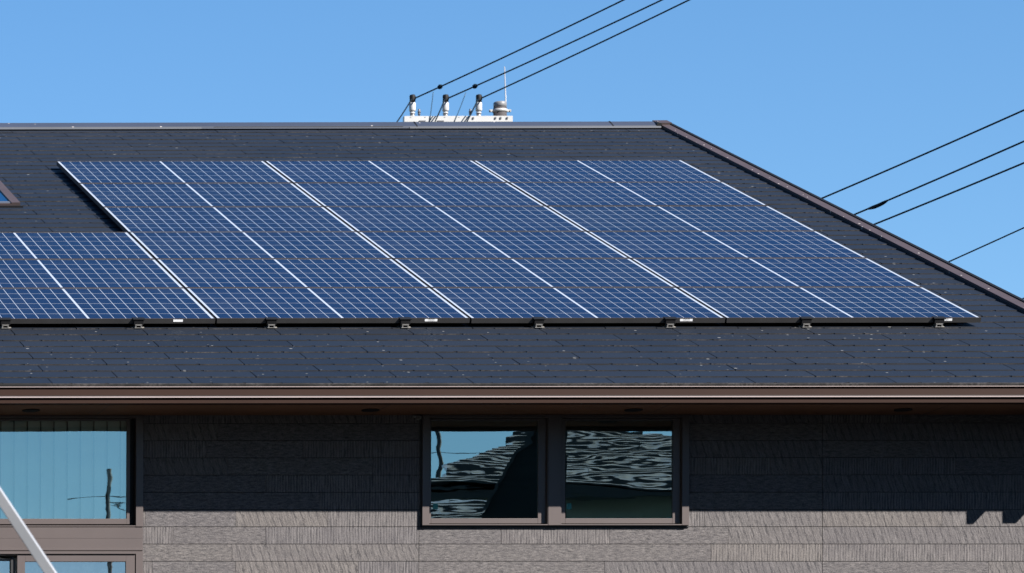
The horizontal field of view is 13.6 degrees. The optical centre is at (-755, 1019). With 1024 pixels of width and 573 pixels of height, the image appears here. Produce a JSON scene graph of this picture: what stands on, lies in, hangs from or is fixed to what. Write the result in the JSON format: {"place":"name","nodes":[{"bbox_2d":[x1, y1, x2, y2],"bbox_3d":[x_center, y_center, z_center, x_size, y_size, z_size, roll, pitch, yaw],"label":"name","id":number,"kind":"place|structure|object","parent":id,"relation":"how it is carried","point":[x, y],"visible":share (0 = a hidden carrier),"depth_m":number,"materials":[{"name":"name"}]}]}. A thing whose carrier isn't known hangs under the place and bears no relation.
{"place":"outdoors","nodes":[
{"label":"outdoors","id":0,"kind":"place"},
{"bbox_2d":[0,0,1023,297],"label":"sky","id":1,"kind":"structure","parent":0,"point":[825,97],"materials":[{"name":"blue"}]},
{"label":"ground","id":2,"kind":"structure","parent":0,"visible":0},
{"bbox_2d":[0,487,56,572],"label":"steel stay","id":3,"kind":"object","parent":2,"relation":"on","point":[27,537],"depth_m":12.33,"materials":[{"name":"white metal"}]},
{"bbox_2d":[403,67,512,121],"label":"utility pole","id":4,"kind":"object","parent":2,"relation":"on","point":[499,110],"visible":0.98,"depth_m":59.93,"materials":[{"name":"white metal"}]},
{"bbox_2d":[397,99,411,121],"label":"jumper cable","id":5,"kind":"object","parent":4,"relation":"attached to","point":[404,110],"visible":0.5,"depth_m":59.81,"materials":[{"name":"black rubber"}]},
{"bbox_2d":[434,99,444,121],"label":"jumper cable","id":6,"kind":"object","parent":4,"relation":"attached to","point":[439,110],"visible":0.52,"depth_m":59.80,"materials":[{"name":"black rubber"}]},
{"bbox_2d":[466,99,478,121],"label":"jumper cable","id":7,"kind":"object","parent":4,"relation":"attached to","point":[472,110],"visible":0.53,"depth_m":59.78,"materials":[{"name":"black rubber"}]},
{"bbox_2d":[415,0,623,97],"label":"power line","id":8,"kind":"object","parent":4,"relation":"attached to","point":[439,86],"visible":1,"depth_m":56.82,"materials":[{"name":"black rubber"}]},
{"bbox_2d":[448,0,662,97],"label":"power line","id":9,"kind":"object","parent":4,"relation":"attached to","point":[474,86],"visible":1,"depth_m":56.88,"materials":[{"name":"black rubber"}]},
{"bbox_2d":[482,0,689,97],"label":"power line","id":10,"kind":"object","parent":4,"relation":"attached to","point":[587,48],"visible":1,"depth_m":56.90,"materials":[{"name":"black rubber"}]},
{"bbox_2d":[0,120,1023,572],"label":"house","id":11,"kind":"structure","parent":2,"relation":"on","point":[516,448],"depth_m":25.83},
{"bbox_2d":[0,318,11,327],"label":"mounting bracket","id":12,"kind":"object","parent":11,"relation":"on","point":[4,322],"visible":1,"depth_m":26.90,"materials":[{"name":"black metal"}]},
{"bbox_2d":[0,415,142,526],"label":"window","id":13,"kind":"structure","parent":11,"relation":"in","point":[131,425],"depth_m":25.93,"materials":[{"name":"clear glass"}]},
{"bbox_2d":[0,551,142,572],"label":"window","id":14,"kind":"structure","parent":11,"relation":"in","point":[62,561],"depth_m":25.85,"materials":[{"name":"clear glass"}]},
{"bbox_2d":[0,232,153,258],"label":"solar panel","id":15,"kind":"object","parent":11,"relation":"attached to","point":[70,245],"visible":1,"depth_m":29.36,"materials":[{"name":"blue"}]},
{"bbox_2d":[0,259,183,287],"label":"solar panel","id":16,"kind":"object","parent":11,"relation":"on","point":[84,273],"visible":1,"depth_m":28.37,"materials":[{"name":"blue"}]},
{"bbox_2d":[0,288,214,323],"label":"solar panel","id":17,"kind":"object","parent":11,"relation":"attached to","point":[92,305],"visible":1,"depth_m":27.30,"materials":[{"name":"blue"}]},
{"bbox_2d":[130,317,144,327],"bbox_3d":[6.189,-4.835,26.911,0.086,0.082,0.091,0,0,1],"label":"mounting bracket","id":18,"kind":"object","parent":11,"relation":"on","point":[138,322],"visible":1,"depth_m":26.88,"materials":[{"name":"metal"}]},
{"bbox_2d":[57,160,291,186],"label":"solar panel","id":19,"kind":"object","parent":11,"relation":"attached to","point":[255,171],"visible":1,"depth_m":32.34,"materials":[{"name":"blue"}]},
{"bbox_2d":[79,183,321,210],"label":"solar panel","id":20,"kind":"object","parent":11,"relation":"on","point":[101,196],"visible":1,"depth_m":31.34,"materials":[{"name":"blue"}]},
{"bbox_2d":[103,206,354,232],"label":"solar panel","id":21,"kind":"object","parent":11,"relation":"attached to","point":[229,219],"visible":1,"depth_m":30.35,"materials":[{"name":"blue"}]},
{"bbox_2d":[129,231,390,260],"bbox_3d":[7.660,-5.849,29.354,1.739,0.428,1.001,0,0,1],"label":"solar panel","id":22,"kind":"object","parent":11,"relation":"attached to","point":[259,245],"visible":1,"depth_m":29.35,"materials":[{"name":"blue"}]},
{"bbox_2d":[263,317,277,327],"bbox_3d":[7.104,-4.832,26.890,0.086,0.082,0.091,0,0,1],"label":"mounting bracket","id":23,"kind":"object","parent":11,"relation":"on","point":[271,322],"visible":1,"depth_m":26.86,"materials":[{"name":"metal"}]},
{"bbox_2d":[157,258,428,288],"bbox_3d":[7.636,-5.445,28.356,1.739,0.428,1.001,0,0,1],"label":"solar panel","id":24,"kind":"object","parent":11,"relation":"attached to","point":[266,273],"visible":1,"depth_m":28.35,"materials":[{"name":"blue"}]},
{"bbox_2d":[186,287,469,322],"bbox_3d":[7.612,-5.042,27.358,1.739,0.428,1.001,0,0,1],"label":"solar panel","id":25,"kind":"object","parent":11,"relation":"on","point":[332,305],"visible":1,"depth_m":27.29,"materials":[{"name":"blue"}]},
{"bbox_2d":[265,160,505,183],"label":"solar panel","id":26,"kind":"object","parent":11,"relation":"on","point":[350,171],"visible":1,"depth_m":32.31,"materials":[{"name":"blue"}]},
{"bbox_2d":[397,317,411,327],"bbox_3d":[8.025,-4.830,26.870,0.086,0.082,0.091,0,0,1],"label":"mounting bracket","id":27,"kind":"object","parent":11,"relation":"on","point":[404,322],"visible":1,"depth_m":26.84,"materials":[{"name":"metal"}]},
{"bbox_2d":[294,182,544,206],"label":"solar panel","id":28,"kind":"object","parent":11,"relation":"attached to","point":[430,194],"visible":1,"depth_m":31.32,"materials":[{"name":"blue"}]},
{"bbox_2d":[325,206,584,231],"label":"solar panel","id":29,"kind":"object","parent":11,"relation":"attached to","point":[450,218],"visible":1,"depth_m":30.31,"materials":[{"name":"blue"}]},
{"bbox_2d":[358,231,628,259],"bbox_3d":[9.411,-5.843,29.316,1.739,0.428,1.001,0,0,1],"label":"solar panel","id":30,"kind":"object","parent":11,"relation":"attached to","point":[488,244],"visible":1,"depth_m":29.32,"materials":[{"name":"blue"}]},
{"bbox_2d":[394,258,674,287],"bbox_3d":[9.389,-5.440,28.317,1.739,0.428,1.001,0,0,1],"label":"solar panel","id":31,"kind":"object","parent":11,"relation":"attached to","point":[528,272],"visible":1,"depth_m":28.32,"materials":[{"name":"blue"}]},
{"bbox_2d":[530,317,545,327],"bbox_3d":[8.943,-4.827,26.850,0.086,0.082,0.091,0,0,1],"label":"mounting bracket","id":32,"kind":"object","parent":11,"relation":"on","point":[538,322],"visible":1,"depth_m":26.82,"materials":[{"name":"metal"}]},
{"bbox_2d":[420,415,688,526],"bbox_3d":[8.701,-3.647,25.826,1.772,0.744,0.128,0,0,1],"label":"window","id":33,"kind":"structure","parent":11,"relation":"in","point":[550,428],"depth_m":25.78,"materials":[{"name":"black glass"}]},
{"bbox_2d":[431,287,724,322],"bbox_3d":[9.364,-5.036,27.320,1.739,0.428,1.001,0,0,1],"label":"solar panel","id":34,"kind":"object","parent":11,"relation":"attached to","point":[569,304],"visible":1,"depth_m":27.25,"materials":[{"name":"blue"}]},
{"bbox_2d":[474,160,722,182],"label":"solar panel","id":35,"kind":"object","parent":11,"relation":"attached to","point":[508,171],"visible":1,"depth_m":32.27,"materials":[{"name":"blue"}]},
{"bbox_2d":[509,182,767,206],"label":"solar panel","id":36,"kind":"object","parent":11,"relation":"on","point":[546,194],"visible":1,"depth_m":31.26,"materials":[{"name":"blue"}]},
{"bbox_2d":[661,317,676,327],"bbox_3d":[9.844,-4.825,26.830,0.086,0.082,0.091,0,0,1],"label":"mounting bracket","id":37,"kind":"object","parent":11,"relation":"on","point":[669,322],"visible":1,"depth_m":26.80,"materials":[{"name":"metal"}]},
{"bbox_2d":[547,206,815,231],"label":"solar panel","id":38,"kind":"object","parent":11,"relation":"attached to","point":[677,218],"visible":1,"depth_m":30.27,"materials":[{"name":"blue"}]},
{"bbox_2d":[588,231,866,258],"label":"solar panel","id":39,"kind":"object","parent":11,"relation":"on","point":[723,244],"visible":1,"depth_m":29.27,"materials":[{"name":"blue"}]},
{"bbox_2d":[631,258,921,287],"bbox_3d":[11.139,-5.435,28.279,1.739,0.428,1.001,0,0,1],"label":"solar panel","id":40,"kind":"object","parent":11,"relation":"on","point":[771,272],"visible":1,"depth_m":28.27,"materials":[{"name":"blue"}]},
{"bbox_2d":[796,316,813,326],"bbox_3d":[10.775,-4.822,26.809,0.086,0.082,0.091,0,0,1],"label":"mounting bracket","id":41,"kind":"object","parent":11,"relation":"on","point":[806,321],"visible":1,"depth_m":26.78,"materials":[{"name":"metal"}]},
{"bbox_2d":[678,287,980,322],"bbox_3d":[11.115,-5.032,27.281,1.739,0.428,1.001,0,0,1],"label":"solar panel","id":42,"kind":"object","parent":11,"relation":"attached to","point":[830,304],"visible":1,"depth_m":27.20,"materials":[{"name":"blue"}]},
{"bbox_2d":[929,316,945,326],"bbox_3d":[11.683,-4.820,26.789,0.086,0.082,0.091,0,0,1],"label":"mounting bracket","id":43,"kind":"object","parent":11,"relation":"on","point":[938,321],"visible":1,"depth_m":26.76,"materials":[{"name":"metal"}]},
{"bbox_3d":[24.249,-7.158,30.039,1.900,17.300,0.410,0,0,1],"label":"utility pole","id":44,"kind":"object","parent":2,"relation":"on","visible":0},
{"bbox_2d":[822,109,1023,198],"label":"power line","id":45,"kind":"object","parent":44,"relation":"attached to","point":[924,153],"visible":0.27,"depth_m":48.77,"materials":[{"name":"black rubber"}]},
{"bbox_2d":[855,140,1023,214],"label":"power line","id":46,"kind":"object","parent":44,"relation":"attached to","point":[875,206],"visible":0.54,"depth_m":48.53,"materials":[{"name":"black rubber"}]},
{"bbox_2d":[874,162,1023,224],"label":"power line","id":47,"kind":"object","parent":44,"relation":"attached to","point":[1022,163],"visible":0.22,"depth_m":48.12,"materials":[{"name":"black rubber"}]},
{"bbox_2d":[948,227,1023,261],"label":"power line","id":48,"kind":"object","parent":44,"relation":"attached to","point":[986,244],"visible":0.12,"depth_m":47.58,"materials":[{"name":"black rubber"}]}
]}

